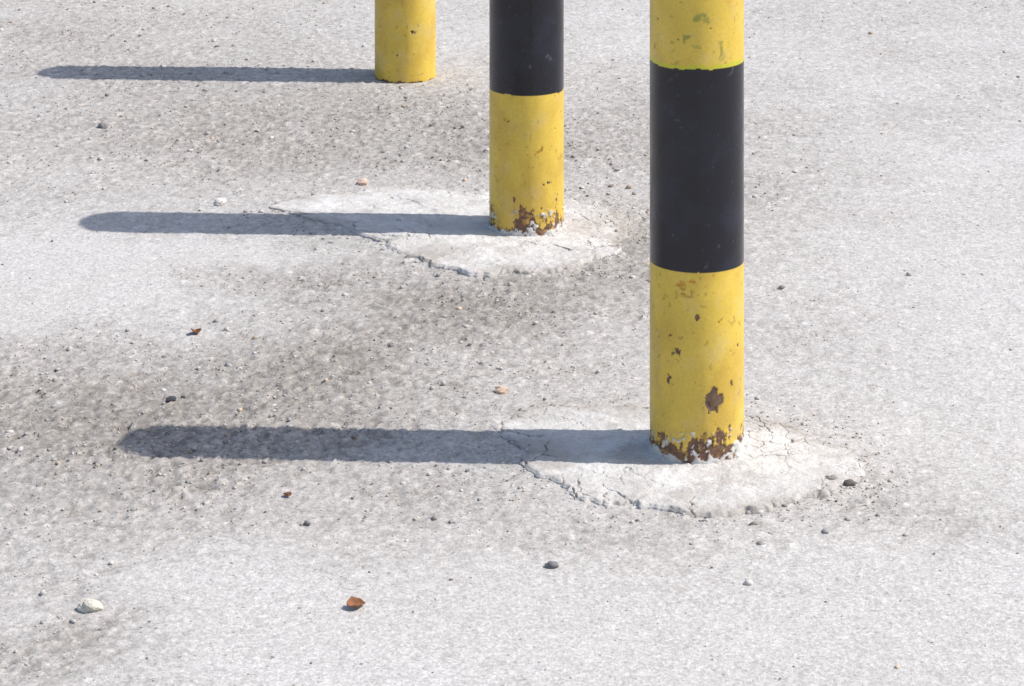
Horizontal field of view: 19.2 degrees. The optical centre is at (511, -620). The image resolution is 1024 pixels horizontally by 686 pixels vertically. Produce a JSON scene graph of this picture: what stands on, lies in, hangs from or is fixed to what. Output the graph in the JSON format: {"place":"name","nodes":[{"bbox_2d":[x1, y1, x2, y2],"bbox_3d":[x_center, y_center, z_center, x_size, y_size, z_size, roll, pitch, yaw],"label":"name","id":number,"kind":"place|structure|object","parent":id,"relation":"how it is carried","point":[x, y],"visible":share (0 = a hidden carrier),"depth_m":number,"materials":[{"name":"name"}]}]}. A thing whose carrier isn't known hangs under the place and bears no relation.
{"place":"outdoors","nodes":[
{"label":"outdoors","id":0,"kind":"place"},
{"bbox_2d":[0,0,1023,685],"bbox_3d":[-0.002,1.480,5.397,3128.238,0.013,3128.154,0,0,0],"label":"ground","id":1,"kind":"structure","parent":0,"point":[940,368],"depth_m":4.57,"materials":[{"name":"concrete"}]},
{"bbox_2d":[77,598,102,612],"bbox_3d":[-0.507,1.475,3.654,0.031,0.017,0.022,0,0,21],"label":"pebble","id":2,"kind":"object","parent":1,"relation":"on","point":[88,605],"visible":1,"depth_m":3.65,"materials":[{"name":"stone"}]},
{"bbox_2d":[98,122,107,127],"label":"pebble","id":3,"kind":"object","parent":1,"relation":"on","point":[102,125],"visible":1,"depth_m":6.00,"materials":[{"name":"stone"}]},
{"bbox_2d":[165,396,175,401],"bbox_3d":[-0.495,1.477,4.405,0.013,0.009,0.018,0,0,25],"label":"pebble","id":4,"kind":"object","parent":1,"relation":"on","point":[170,398],"visible":1,"depth_m":4.40,"materials":[{"name":"stone"}]},
{"bbox_2d":[191,328,200,332],"bbox_3d":[-0.491,1.475,4.715,0.018,0.009,0.019,0,0,20],"label":"dry leaf","id":5,"kind":"object","parent":1,"relation":"on","point":[196,330],"visible":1,"depth_m":4.72,"materials":[{"name":"brown plant"}]},
{"bbox_2d":[215,197,226,204],"bbox_3d":[-0.524,1.476,5.461,0.020,0.012,0.025,0,0,34],"label":"pebble","id":6,"kind":"object","parent":1,"relation":"on","point":[220,201],"visible":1,"depth_m":5.46,"materials":[{"name":"stone"}]},
{"bbox_2d":[346,596,364,606],"bbox_3d":[-0.189,1.473,3.659,0.020,0.010,0.020,0,0,14],"label":"dry leaf","id":7,"kind":"object","parent":1,"relation":"on","point":[352,601],"visible":1,"depth_m":3.66,"materials":[{"name":"brown plant"}]},
{"bbox_2d":[357,178,367,185],"bbox_3d":[-0.275,1.475,5.589,0.020,0.014,0.025,0,0,3],"label":"pebble","id":8,"kind":"object","parent":1,"relation":"on","point":[361,181],"visible":1,"depth_m":5.58,"materials":[{"name":"stone"}]},
{"bbox_2d":[375,0,435,83],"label":"striped bollard","id":9,"kind":"object","parent":1,"relation":"on","point":[405,41],"visible":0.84,"depth_m":6.40,"materials":[{"name":"metal"}]},
{"bbox_2d":[269,186,632,277],"bbox_3d":[-0.061,1.486,5.341,0.468,0.033,0.660,0,0,-39],"label":"concrete patch","id":10,"kind":"object","parent":1,"relation":"on","point":[433,226],"visible":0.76,"depth_m":5.28,"materials":[{"name":"grey concrete"}]},
{"bbox_2d":[495,386,507,393],"bbox_3d":[-0.016,1.476,4.440,0.021,0.012,0.018,0,0,18],"label":"pebble","id":11,"kind":"object","parent":1,"relation":"on","point":[501,389],"visible":1,"depth_m":4.43,"materials":[{"name":"stone"}]},
{"bbox_2d":[489,0,564,236],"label":"striped bollard","id":12,"kind":"object","parent":1,"relation":"on","point":[526,117],"visible":0.92,"depth_m":5.25,"materials":[{"name":"metal"}]},
{"bbox_2d":[544,561,558,568],"bbox_3d":[0.050,1.477,3.786,0.018,0.010,0.013,0,0,21],"label":"pebble","id":13,"kind":"object","parent":1,"relation":"on","point":[551,564],"visible":1,"depth_m":3.78,"materials":[{"name":"stone"}]},
{"bbox_2d":[493,403,867,517],"bbox_3d":[0.230,1.486,4.168,0.515,0.036,0.441,0,0,0],"label":"concrete patch","id":14,"kind":"object","parent":1,"relation":"on","point":[574,451],"visible":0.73,"depth_m":4.13,"materials":[{"name":"grey concrete"}]},
{"bbox_2d":[649,0,744,464],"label":"striped bollard","id":15,"kind":"object","parent":1,"relation":"on","point":[697,416],"visible":0.95,"depth_m":4.14,"materials":[{"name":"metal"}]},
{"bbox_2d":[825,475,837,479],"bbox_3d":[0.430,1.476,4.081,0.018,0.011,0.020,0,0,-9],"label":"pebble","id":16,"kind":"object","parent":1,"relation":"on","point":[832,477],"visible":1,"depth_m":4.08,"materials":[{"name":"stone"}]},
{"bbox_2d":[844,479,855,485],"bbox_3d":[0.452,1.476,4.066,0.017,0.009,0.014,0,0,6],"label":"pebble","id":17,"kind":"object","parent":1,"relation":"on","point":[849,482],"visible":1,"depth_m":4.06,"materials":[{"name":"stone"}]}
]}

